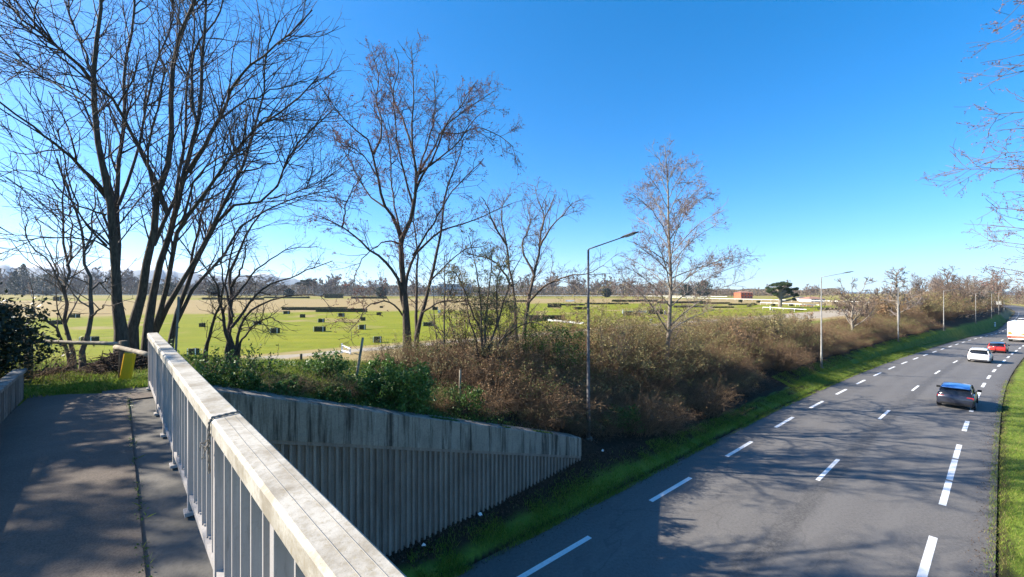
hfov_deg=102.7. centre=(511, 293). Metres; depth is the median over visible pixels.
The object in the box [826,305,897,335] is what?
bush
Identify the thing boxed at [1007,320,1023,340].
lorry
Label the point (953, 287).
bare tree
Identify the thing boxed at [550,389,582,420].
bramble bush
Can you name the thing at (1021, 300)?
distant scrub
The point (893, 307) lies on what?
bramble bush
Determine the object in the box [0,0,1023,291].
sky
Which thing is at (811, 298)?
white house
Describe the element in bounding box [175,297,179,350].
sign pole
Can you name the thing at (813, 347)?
bramble bush
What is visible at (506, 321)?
bare shrub
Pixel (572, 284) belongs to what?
bare tree
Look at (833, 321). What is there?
bramble bush
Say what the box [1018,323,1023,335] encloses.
rear door
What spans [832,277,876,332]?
bare tree
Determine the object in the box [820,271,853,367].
street lamp
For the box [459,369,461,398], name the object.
wooden post
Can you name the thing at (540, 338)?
bramble bush
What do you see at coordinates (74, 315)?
clipped bush
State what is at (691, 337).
bare shrub
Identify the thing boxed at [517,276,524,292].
bare tree
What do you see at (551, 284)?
bare tree
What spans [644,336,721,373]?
bramble bush
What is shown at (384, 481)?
retaining wall
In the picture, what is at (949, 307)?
bramble bush
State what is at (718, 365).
bramble bush
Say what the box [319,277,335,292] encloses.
bare tree
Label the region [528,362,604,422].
bramble bush
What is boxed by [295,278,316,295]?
umbrella pine
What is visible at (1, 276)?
bare tree
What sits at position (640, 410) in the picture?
bramble bush
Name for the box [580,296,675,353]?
bramble bush
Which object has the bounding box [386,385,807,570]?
leaf litter
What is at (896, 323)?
bramble bush
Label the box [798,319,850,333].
bramble bush
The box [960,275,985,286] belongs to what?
bare tree
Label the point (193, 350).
clipped bush
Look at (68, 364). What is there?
bramble bush
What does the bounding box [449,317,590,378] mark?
bramble bush
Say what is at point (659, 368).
bramble bush
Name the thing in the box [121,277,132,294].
bare tree
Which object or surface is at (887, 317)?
bramble bush
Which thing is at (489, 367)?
bramble bush
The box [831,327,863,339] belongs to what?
bramble bush
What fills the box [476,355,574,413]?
bramble bush
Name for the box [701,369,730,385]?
bramble bush
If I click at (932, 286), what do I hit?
bare tree
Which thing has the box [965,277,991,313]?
bare tree
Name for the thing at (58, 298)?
clipped bush
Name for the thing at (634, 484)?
road edge litter
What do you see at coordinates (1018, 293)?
bare tree
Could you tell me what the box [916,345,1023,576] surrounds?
lane marking
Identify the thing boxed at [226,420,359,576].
thin wire
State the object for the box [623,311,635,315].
clipped hedge
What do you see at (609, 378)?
bramble bush
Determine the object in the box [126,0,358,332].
bare tree
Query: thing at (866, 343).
bramble bush
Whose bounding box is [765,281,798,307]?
pine tree
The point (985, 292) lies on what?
bare tree
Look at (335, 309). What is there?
clipped hedge
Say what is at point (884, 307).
bare shrub
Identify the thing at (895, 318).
bramble bush
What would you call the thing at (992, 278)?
bare tree
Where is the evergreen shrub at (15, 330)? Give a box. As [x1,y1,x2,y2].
[0,282,78,384]
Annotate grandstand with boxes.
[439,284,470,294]
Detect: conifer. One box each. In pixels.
[0,271,28,294]
[1,263,38,294]
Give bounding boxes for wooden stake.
[355,337,363,384]
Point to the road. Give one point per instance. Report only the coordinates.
(765, 503)
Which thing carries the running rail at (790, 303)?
on the ground at (306, 340)
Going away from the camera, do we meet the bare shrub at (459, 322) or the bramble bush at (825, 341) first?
the bare shrub at (459, 322)
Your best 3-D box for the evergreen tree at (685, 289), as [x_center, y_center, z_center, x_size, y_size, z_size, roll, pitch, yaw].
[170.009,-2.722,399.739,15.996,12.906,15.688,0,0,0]
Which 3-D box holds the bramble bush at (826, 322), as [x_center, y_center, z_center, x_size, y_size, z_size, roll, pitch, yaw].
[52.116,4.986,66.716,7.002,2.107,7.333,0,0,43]
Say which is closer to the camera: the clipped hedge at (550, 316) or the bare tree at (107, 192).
the bare tree at (107, 192)
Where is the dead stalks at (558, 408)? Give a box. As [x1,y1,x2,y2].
[492,370,589,431]
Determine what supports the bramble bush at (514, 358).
on the ground at (306, 340)
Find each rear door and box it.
[1008,322,1017,335]
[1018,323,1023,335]
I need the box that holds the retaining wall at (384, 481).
[212,385,580,555]
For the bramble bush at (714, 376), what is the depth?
26.71 m
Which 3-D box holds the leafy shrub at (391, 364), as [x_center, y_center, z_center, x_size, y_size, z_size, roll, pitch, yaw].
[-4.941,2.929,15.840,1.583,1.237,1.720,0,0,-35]
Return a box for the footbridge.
[0,387,212,576]
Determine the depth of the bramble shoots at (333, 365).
13.62 m
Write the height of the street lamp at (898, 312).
8.919 m
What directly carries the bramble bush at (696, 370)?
on the ground at (306, 340)
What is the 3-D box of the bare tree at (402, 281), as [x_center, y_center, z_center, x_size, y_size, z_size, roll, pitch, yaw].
[-4.260,-4.884,19.995,11.358,17.286,6.747,0,0,-9]
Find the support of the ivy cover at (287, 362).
on the ground at (306, 340)
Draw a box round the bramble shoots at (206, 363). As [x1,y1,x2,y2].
[170,339,235,371]
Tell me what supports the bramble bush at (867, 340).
on the ground at (306, 340)
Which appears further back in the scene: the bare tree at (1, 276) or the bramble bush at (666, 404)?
the bare tree at (1, 276)
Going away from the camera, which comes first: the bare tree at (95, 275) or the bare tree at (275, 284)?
the bare tree at (95, 275)
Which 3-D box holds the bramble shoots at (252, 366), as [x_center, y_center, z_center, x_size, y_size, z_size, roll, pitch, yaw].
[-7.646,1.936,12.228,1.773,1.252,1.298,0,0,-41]
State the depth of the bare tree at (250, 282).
456.24 m
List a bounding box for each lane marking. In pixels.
[517,312,1018,576]
[815,340,1001,480]
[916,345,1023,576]
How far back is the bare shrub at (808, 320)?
49.63 m
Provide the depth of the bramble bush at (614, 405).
20.96 m
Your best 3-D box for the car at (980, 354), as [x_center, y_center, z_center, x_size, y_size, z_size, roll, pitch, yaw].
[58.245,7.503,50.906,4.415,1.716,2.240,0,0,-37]
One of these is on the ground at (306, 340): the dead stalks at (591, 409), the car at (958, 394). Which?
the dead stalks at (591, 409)
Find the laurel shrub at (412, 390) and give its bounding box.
[364,358,437,414]
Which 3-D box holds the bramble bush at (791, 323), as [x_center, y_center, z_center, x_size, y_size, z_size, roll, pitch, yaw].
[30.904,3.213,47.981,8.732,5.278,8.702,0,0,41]
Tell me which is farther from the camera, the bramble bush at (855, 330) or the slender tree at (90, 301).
the bramble bush at (855, 330)
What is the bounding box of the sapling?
[417,243,473,368]
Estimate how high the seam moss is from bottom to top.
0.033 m
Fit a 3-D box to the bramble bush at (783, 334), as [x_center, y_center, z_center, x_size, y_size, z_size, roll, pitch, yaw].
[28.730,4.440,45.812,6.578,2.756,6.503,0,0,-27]
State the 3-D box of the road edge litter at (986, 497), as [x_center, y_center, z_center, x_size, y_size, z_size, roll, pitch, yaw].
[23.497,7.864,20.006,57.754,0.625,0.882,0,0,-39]
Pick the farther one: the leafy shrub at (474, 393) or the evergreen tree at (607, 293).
the evergreen tree at (607, 293)
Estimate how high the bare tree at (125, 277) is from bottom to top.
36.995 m
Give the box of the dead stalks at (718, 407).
[667,374,747,423]
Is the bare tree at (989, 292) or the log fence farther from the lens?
the bare tree at (989, 292)
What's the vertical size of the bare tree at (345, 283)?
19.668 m
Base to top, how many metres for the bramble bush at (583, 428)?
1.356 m
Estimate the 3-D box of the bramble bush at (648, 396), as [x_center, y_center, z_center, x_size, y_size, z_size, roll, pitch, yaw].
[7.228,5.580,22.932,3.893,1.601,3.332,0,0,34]
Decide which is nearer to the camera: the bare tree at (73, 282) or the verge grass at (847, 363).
the verge grass at (847, 363)
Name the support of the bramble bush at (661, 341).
on the ground at (306, 340)
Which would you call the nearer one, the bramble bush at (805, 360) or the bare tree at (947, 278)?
the bramble bush at (805, 360)
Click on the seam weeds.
(138, 486)
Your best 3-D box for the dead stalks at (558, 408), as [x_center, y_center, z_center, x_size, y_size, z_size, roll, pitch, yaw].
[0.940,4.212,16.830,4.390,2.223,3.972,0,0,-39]
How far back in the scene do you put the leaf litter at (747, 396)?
19.21 m
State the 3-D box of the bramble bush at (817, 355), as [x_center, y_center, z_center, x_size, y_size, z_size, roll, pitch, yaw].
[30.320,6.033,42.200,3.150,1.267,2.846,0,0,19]
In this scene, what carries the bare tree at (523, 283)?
on the ground at (306, 340)
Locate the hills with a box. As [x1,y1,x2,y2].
[0,261,1016,294]
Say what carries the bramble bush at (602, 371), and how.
on the ground at (306, 340)
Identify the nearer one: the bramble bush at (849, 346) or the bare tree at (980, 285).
the bramble bush at (849, 346)
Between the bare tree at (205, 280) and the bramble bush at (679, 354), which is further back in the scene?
the bare tree at (205, 280)
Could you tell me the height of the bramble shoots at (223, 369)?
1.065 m
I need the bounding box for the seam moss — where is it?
[126,393,152,576]
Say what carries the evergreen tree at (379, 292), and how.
on the ground at (306, 340)
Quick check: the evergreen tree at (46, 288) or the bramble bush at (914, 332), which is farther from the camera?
the evergreen tree at (46, 288)
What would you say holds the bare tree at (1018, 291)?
on the ground at (306, 340)
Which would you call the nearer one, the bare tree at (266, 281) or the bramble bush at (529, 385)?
the bramble bush at (529, 385)
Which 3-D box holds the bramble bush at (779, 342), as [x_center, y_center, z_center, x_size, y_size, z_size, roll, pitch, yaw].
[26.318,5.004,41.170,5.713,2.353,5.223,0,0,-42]
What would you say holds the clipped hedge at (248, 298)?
on the ground at (306, 340)
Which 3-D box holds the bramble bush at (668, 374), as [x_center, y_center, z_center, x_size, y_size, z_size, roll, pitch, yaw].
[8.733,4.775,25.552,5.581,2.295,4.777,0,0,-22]
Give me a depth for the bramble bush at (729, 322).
43.64 m
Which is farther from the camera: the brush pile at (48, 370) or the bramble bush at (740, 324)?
the bramble bush at (740, 324)
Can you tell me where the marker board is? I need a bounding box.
[119,352,135,379]
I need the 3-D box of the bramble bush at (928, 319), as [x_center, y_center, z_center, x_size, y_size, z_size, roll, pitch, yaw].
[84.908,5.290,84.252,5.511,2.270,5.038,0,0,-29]
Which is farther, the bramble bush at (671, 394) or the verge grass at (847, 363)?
the verge grass at (847, 363)
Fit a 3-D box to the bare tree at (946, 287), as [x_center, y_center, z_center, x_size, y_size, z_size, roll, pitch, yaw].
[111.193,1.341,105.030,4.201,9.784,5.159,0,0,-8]
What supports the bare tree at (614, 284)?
on the ground at (306, 340)
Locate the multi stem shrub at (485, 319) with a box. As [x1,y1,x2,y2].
[437,225,547,363]
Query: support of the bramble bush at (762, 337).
on the ground at (306, 340)
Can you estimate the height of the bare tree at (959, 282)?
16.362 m
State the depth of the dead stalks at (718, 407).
23.97 m
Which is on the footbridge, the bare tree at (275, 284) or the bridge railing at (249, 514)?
the bridge railing at (249, 514)
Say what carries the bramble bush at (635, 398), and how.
on the ground at (306, 340)
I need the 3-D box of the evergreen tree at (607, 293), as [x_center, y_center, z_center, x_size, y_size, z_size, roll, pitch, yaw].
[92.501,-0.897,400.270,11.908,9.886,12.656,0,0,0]
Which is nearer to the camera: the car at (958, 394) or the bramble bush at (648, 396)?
the bramble bush at (648, 396)
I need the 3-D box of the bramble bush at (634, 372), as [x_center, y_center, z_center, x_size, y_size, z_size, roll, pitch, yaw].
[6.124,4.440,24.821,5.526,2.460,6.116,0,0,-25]
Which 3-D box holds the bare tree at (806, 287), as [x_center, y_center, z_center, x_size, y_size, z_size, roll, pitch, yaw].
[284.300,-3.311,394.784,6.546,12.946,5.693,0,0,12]
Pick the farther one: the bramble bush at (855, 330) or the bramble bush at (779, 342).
the bramble bush at (855, 330)
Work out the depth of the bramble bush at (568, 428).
17.04 m
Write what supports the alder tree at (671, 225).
on the ground at (306, 340)
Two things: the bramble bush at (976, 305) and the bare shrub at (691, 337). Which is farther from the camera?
the bramble bush at (976, 305)
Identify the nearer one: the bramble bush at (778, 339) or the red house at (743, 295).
the bramble bush at (778, 339)
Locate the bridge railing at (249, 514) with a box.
[146,333,406,576]
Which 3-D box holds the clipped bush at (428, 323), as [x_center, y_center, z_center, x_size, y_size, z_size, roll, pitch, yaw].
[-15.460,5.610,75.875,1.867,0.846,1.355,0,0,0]
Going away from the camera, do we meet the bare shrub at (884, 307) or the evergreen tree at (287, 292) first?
the bare shrub at (884, 307)
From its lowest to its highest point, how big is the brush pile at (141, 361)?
0.692 m
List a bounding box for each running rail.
[434,295,726,296]
[672,297,856,301]
[760,302,813,306]
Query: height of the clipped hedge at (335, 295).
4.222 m
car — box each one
[936,382,981,409]
[967,347,994,362]
[987,342,1009,352]
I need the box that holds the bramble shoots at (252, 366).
[221,338,289,377]
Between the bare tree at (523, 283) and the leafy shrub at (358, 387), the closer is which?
the leafy shrub at (358, 387)
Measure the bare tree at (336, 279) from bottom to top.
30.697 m
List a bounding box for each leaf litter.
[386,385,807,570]
[426,351,854,443]
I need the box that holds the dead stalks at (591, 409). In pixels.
[527,374,622,432]
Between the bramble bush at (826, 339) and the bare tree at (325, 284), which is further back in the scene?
the bare tree at (325, 284)
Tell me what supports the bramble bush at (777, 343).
on the ground at (306, 340)
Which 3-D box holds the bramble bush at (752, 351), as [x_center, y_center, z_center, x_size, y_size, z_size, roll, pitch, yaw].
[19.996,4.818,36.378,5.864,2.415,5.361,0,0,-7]
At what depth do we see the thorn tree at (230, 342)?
12.79 m
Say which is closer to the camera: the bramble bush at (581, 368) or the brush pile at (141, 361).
the brush pile at (141, 361)
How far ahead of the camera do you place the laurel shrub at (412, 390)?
12.28 m
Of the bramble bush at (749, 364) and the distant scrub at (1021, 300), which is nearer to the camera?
the bramble bush at (749, 364)
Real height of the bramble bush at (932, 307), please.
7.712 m
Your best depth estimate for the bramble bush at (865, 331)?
56.77 m
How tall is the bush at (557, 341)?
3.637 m
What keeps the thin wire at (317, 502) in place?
on the bridge railing at (249, 514)
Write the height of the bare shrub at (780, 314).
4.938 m
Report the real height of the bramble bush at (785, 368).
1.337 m
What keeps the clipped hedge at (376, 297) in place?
on the ground at (306, 340)
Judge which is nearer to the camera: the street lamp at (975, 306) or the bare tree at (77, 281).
the street lamp at (975, 306)
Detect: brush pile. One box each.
[34,360,75,376]
[75,344,147,376]
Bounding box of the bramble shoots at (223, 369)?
[183,344,257,374]
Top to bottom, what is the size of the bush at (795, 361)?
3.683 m
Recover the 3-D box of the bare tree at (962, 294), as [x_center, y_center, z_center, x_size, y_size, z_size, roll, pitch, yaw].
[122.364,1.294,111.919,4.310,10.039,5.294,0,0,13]
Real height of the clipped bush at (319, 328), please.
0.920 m
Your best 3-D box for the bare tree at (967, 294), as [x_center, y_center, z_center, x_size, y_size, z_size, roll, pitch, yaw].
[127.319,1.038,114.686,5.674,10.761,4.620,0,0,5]
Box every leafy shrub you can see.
[225,369,265,390]
[273,375,305,395]
[301,349,350,380]
[313,383,350,402]
[335,368,389,400]
[346,371,401,404]
[362,353,406,376]
[430,382,486,415]
[602,403,646,432]
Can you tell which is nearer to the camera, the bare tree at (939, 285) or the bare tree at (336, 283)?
the bare tree at (939, 285)
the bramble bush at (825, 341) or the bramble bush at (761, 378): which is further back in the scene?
the bramble bush at (825, 341)
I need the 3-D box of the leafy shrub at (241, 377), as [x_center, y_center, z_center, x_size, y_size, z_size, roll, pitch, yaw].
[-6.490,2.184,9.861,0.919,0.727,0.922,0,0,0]
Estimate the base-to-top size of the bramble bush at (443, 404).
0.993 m
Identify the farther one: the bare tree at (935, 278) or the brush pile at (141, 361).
the bare tree at (935, 278)
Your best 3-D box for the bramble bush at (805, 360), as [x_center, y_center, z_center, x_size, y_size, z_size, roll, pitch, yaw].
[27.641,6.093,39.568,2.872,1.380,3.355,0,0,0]
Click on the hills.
(136, 269)
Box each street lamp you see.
[586,231,638,440]
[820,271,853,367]
[897,283,919,341]
[943,288,961,330]
[975,291,990,322]
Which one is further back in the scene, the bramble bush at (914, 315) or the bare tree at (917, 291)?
the bare tree at (917, 291)
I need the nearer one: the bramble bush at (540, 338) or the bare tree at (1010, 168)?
the bare tree at (1010, 168)
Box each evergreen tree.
[25,274,60,295]
[158,282,176,295]
[205,284,224,295]
[283,288,294,296]
[374,287,388,296]
[601,288,612,296]
[678,284,693,296]
[693,281,714,295]
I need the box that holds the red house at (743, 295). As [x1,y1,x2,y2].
[734,291,752,298]
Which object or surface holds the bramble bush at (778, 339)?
on the ground at (306, 340)
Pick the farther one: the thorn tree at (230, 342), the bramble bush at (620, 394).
the bramble bush at (620, 394)
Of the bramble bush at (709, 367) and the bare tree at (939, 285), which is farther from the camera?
the bare tree at (939, 285)
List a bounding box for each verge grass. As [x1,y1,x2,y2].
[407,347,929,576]
[772,330,942,387]
[982,380,1023,574]
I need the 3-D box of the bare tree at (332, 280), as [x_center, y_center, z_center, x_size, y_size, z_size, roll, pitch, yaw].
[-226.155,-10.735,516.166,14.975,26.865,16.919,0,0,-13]
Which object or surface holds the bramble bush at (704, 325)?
on the ground at (306, 340)
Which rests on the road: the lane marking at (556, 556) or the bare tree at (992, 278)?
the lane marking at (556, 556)
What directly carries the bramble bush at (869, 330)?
on the ground at (306, 340)
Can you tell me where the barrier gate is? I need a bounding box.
[341,343,350,353]
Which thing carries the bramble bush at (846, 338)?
on the ground at (306, 340)
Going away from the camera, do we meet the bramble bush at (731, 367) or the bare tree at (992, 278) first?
the bramble bush at (731, 367)
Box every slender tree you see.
[0,159,123,368]
[25,139,147,368]
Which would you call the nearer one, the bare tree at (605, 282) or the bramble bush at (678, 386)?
the bramble bush at (678, 386)
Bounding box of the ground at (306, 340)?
[0,294,1023,576]
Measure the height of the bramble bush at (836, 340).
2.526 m
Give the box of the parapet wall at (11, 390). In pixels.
[0,368,26,423]
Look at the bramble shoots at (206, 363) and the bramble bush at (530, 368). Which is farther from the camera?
the bramble bush at (530, 368)
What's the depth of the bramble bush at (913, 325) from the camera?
73.31 m
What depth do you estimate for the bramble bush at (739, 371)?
30.07 m
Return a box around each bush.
[0,324,114,382]
[48,320,62,324]
[53,296,61,300]
[68,314,79,317]
[79,336,98,340]
[187,348,199,354]
[254,363,323,395]
[270,328,279,332]
[297,364,369,401]
[313,326,325,331]
[353,331,448,369]
[358,324,365,329]
[373,336,381,341]
[377,383,417,407]
[389,324,483,373]
[390,340,491,387]
[419,381,465,413]
[423,322,433,325]
[423,324,516,375]
[429,344,547,391]
[432,342,532,401]
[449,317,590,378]
[451,364,529,417]
[452,385,513,421]
[453,337,553,398]
[472,326,597,370]
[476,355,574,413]
[480,353,552,393]
[491,358,573,416]
[493,323,585,360]
[508,354,581,391]
[508,391,564,429]
[514,318,592,377]
[518,307,615,367]
[519,381,578,423]
[527,278,673,371]
[527,353,603,394]
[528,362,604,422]
[536,342,637,383]
[541,400,586,434]
[547,327,629,361]
[548,360,628,399]
[548,399,589,434]
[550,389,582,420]
[554,370,619,413]
[558,401,604,436]
[562,316,684,397]
[571,391,615,425]
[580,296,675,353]
[580,403,634,440]
[583,361,635,394]
[583,365,645,407]
[585,346,663,394]
[592,325,689,377]
[594,392,627,416]
[595,308,708,372]
[599,404,650,434]
[606,383,657,415]
[606,397,655,424]
[607,352,694,402]
[614,314,683,345]
[620,353,683,382]
[621,385,672,410]
[624,387,688,416]
[629,305,708,344]
[634,363,696,391]
[636,386,697,415]
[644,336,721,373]
[644,382,687,405]
[650,352,695,378]
[651,324,731,361]
[652,349,693,377]
[652,359,698,384]
[653,377,691,396]
[660,299,750,343]
[660,304,751,342]
[660,347,717,383]
[662,318,760,350]
[667,389,706,409]
[670,344,723,375]
[678,351,744,380]
[684,325,744,350]
[686,368,727,393]
[687,308,755,341]
[687,347,734,378]
[688,342,738,368]
[689,391,724,411]
[693,344,746,376]
[695,316,780,346]
[698,382,728,399]
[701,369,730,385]
[704,337,750,364]
[704,375,743,397]
[705,314,763,343]
[706,307,764,342]
[708,336,765,361]
[708,344,763,375]
[709,340,753,362]
[718,300,781,336]
[718,338,775,360]
[718,362,752,377]
[719,364,750,384]
[720,304,806,340]
[720,371,760,393]
[730,360,762,380]
[733,354,759,371]
[740,328,791,345]
[742,299,820,340]
[743,339,785,357]
[743,354,771,368]
[744,367,772,385]
[747,339,781,363]
[748,331,822,371]
[754,337,792,353]
[755,331,801,354]
[755,355,775,369]
[758,325,797,341]
[762,333,811,352]
[768,358,795,370]
[776,335,810,351]
[783,330,830,352]
[785,316,827,338]
[785,352,814,366]
[787,332,838,350]
[788,330,828,350]
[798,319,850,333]
[798,347,823,359]
[799,326,846,336]
[803,333,835,346]
[807,328,848,346]
[808,319,847,326]
[809,342,836,354]
[811,348,827,358]
[818,317,854,324]
[822,326,863,345]
[822,344,845,354]
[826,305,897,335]
[829,324,870,338]
[829,345,847,354]
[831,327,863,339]
[837,339,859,349]
[839,321,879,339]
[843,338,861,348]
[844,324,886,338]
[855,338,872,346]
[856,321,887,337]
[857,292,923,317]
[857,337,874,344]
[864,298,930,320]
[872,323,895,335]
[873,288,939,318]
[873,310,908,322]
[874,320,902,332]
[876,319,908,332]
[878,313,914,321]
[881,318,916,330]
[887,289,966,321]
[889,318,920,328]
[893,309,927,318]
[901,284,990,318]
[902,296,951,320]
[906,328,921,334]
[908,325,922,333]
[913,315,940,324]
[923,291,974,319]
[934,301,953,319]
[937,292,979,318]
[941,283,999,310]
[946,285,1010,311]
[957,296,989,314]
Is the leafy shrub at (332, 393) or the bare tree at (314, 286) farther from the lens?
the bare tree at (314, 286)
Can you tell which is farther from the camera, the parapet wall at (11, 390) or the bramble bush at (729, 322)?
the bramble bush at (729, 322)
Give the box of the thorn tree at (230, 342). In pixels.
[172,200,339,368]
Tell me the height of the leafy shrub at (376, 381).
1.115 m
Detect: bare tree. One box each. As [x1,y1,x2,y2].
[0,0,212,353]
[0,0,344,350]
[0,268,8,293]
[4,266,22,285]
[25,275,38,294]
[68,270,81,293]
[73,278,84,294]
[83,266,103,291]
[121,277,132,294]
[122,269,133,285]
[124,270,136,294]
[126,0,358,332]
[133,277,138,287]
[151,72,371,346]
[198,274,212,293]
[243,277,253,295]
[260,276,270,293]
[264,278,281,293]
[281,28,528,360]
[308,277,320,294]
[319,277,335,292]
[327,274,338,292]
[329,272,341,291]
[331,276,339,291]
[341,280,354,293]
[398,129,503,348]
[453,177,627,360]
[516,275,529,293]
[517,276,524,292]
[545,275,557,294]
[569,276,577,296]
[571,273,583,294]
[600,274,607,288]
[609,278,619,295]
[618,278,629,294]
[803,284,810,296]
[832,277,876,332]
[847,286,887,324]
[871,265,919,321]
[905,272,927,294]
[910,294,926,313]
[912,277,929,294]
[913,288,938,318]
[920,0,1023,304]
[927,280,944,291]
[928,279,941,292]
[929,272,943,292]
[932,265,966,291]
[937,281,957,303]
[944,285,959,302]
[948,275,972,286]
[951,278,978,303]
[954,281,971,303]
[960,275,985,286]
[963,285,982,305]
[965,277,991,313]
[969,288,991,311]
[982,281,997,311]
[986,268,1006,311]
[987,273,1019,310]
[1009,287,1021,302]
[1011,284,1023,303]
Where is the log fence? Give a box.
[11,340,147,381]
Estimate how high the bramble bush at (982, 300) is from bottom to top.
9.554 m
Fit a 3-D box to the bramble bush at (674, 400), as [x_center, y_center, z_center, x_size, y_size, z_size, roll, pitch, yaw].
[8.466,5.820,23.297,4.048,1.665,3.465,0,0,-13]
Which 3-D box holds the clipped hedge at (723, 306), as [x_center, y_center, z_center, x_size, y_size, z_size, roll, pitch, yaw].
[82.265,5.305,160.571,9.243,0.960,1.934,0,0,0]
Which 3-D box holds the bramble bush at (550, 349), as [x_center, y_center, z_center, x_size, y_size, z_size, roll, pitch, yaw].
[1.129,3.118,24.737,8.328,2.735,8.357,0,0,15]
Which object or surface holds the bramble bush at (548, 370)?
on the ground at (306, 340)
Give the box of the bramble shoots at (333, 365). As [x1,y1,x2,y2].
[312,351,356,380]
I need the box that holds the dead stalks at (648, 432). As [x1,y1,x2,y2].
[595,379,683,443]
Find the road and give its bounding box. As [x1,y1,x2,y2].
[452,305,1023,576]
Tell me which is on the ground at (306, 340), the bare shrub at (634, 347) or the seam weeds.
the bare shrub at (634, 347)
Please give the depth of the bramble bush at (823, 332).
50.01 m
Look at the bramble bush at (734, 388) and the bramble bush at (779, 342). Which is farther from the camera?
the bramble bush at (779, 342)
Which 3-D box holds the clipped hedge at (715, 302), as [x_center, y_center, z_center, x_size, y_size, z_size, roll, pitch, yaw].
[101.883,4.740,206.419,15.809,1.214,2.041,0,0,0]
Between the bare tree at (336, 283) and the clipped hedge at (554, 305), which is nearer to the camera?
the clipped hedge at (554, 305)
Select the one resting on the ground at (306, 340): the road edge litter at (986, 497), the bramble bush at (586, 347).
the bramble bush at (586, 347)
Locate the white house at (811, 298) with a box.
[799,297,825,301]
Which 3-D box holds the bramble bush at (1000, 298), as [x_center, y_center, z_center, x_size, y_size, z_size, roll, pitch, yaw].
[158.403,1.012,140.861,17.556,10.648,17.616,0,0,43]
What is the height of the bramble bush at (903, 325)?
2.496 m
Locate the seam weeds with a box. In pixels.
[126,401,152,561]
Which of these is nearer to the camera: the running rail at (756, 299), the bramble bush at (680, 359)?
the bramble bush at (680, 359)
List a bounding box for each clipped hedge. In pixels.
[202,297,263,299]
[264,296,309,297]
[281,307,347,309]
[316,308,367,311]
[324,294,343,297]
[351,296,386,298]
[528,315,564,320]
[547,303,561,306]
[585,302,628,303]
[611,299,657,301]
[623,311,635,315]
[648,309,662,313]
[657,301,705,302]
[699,302,730,303]
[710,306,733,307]
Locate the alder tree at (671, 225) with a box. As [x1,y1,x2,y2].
[610,138,765,368]
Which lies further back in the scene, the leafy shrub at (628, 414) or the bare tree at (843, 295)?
the bare tree at (843, 295)
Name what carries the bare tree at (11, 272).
on the ground at (306, 340)
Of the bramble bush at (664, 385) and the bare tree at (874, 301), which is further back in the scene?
the bare tree at (874, 301)
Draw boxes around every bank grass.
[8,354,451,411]
[24,375,147,398]
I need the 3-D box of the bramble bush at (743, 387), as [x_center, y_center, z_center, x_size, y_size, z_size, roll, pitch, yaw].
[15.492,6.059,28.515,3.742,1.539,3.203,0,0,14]
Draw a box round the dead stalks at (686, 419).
[631,390,713,441]
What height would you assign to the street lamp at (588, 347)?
9.013 m
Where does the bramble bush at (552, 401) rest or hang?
on the ground at (306, 340)
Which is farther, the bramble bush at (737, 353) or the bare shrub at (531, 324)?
the bramble bush at (737, 353)
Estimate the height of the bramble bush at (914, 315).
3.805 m
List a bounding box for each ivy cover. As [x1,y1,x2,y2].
[189,356,532,417]
[194,362,514,426]
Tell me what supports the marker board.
on the ground at (306, 340)
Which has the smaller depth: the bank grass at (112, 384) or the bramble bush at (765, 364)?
the bank grass at (112, 384)
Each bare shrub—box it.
[435,285,503,357]
[462,270,535,356]
[516,317,562,369]
[585,312,633,385]
[607,324,643,365]
[673,320,720,361]
[717,313,759,351]
[755,306,784,341]
[782,310,815,335]
[868,295,896,318]
[904,292,944,315]
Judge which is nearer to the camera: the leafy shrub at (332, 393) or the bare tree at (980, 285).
the leafy shrub at (332, 393)
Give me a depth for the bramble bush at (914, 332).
69.66 m
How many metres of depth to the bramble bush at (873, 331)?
59.44 m
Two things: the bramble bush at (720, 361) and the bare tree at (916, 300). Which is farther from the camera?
the bare tree at (916, 300)
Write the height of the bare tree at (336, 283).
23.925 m
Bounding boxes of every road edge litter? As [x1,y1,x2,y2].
[451,363,886,576]
[965,385,1006,576]
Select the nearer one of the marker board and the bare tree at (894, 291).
the marker board
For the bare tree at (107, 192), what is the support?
on the ground at (306, 340)
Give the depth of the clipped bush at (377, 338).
50.16 m
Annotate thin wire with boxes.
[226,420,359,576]
[234,415,387,576]
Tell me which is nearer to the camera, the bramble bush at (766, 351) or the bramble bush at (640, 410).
the bramble bush at (640, 410)
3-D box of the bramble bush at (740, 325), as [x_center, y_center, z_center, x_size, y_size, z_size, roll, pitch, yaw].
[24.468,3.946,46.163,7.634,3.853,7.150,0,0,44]
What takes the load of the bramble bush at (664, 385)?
on the ground at (306, 340)
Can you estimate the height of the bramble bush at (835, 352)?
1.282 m
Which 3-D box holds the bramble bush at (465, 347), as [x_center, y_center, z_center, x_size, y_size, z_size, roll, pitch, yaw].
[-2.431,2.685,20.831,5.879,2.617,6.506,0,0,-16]
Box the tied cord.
[199,410,243,473]
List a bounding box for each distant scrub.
[0,278,839,296]
[806,287,1002,319]
[1005,293,1023,304]
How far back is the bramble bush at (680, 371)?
26.05 m
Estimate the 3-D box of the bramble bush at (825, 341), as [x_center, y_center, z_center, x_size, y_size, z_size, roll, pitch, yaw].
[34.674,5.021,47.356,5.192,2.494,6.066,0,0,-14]
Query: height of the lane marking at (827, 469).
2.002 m
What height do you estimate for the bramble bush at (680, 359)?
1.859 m
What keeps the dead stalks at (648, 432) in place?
on the ground at (306, 340)
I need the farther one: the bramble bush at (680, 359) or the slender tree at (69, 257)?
the bramble bush at (680, 359)

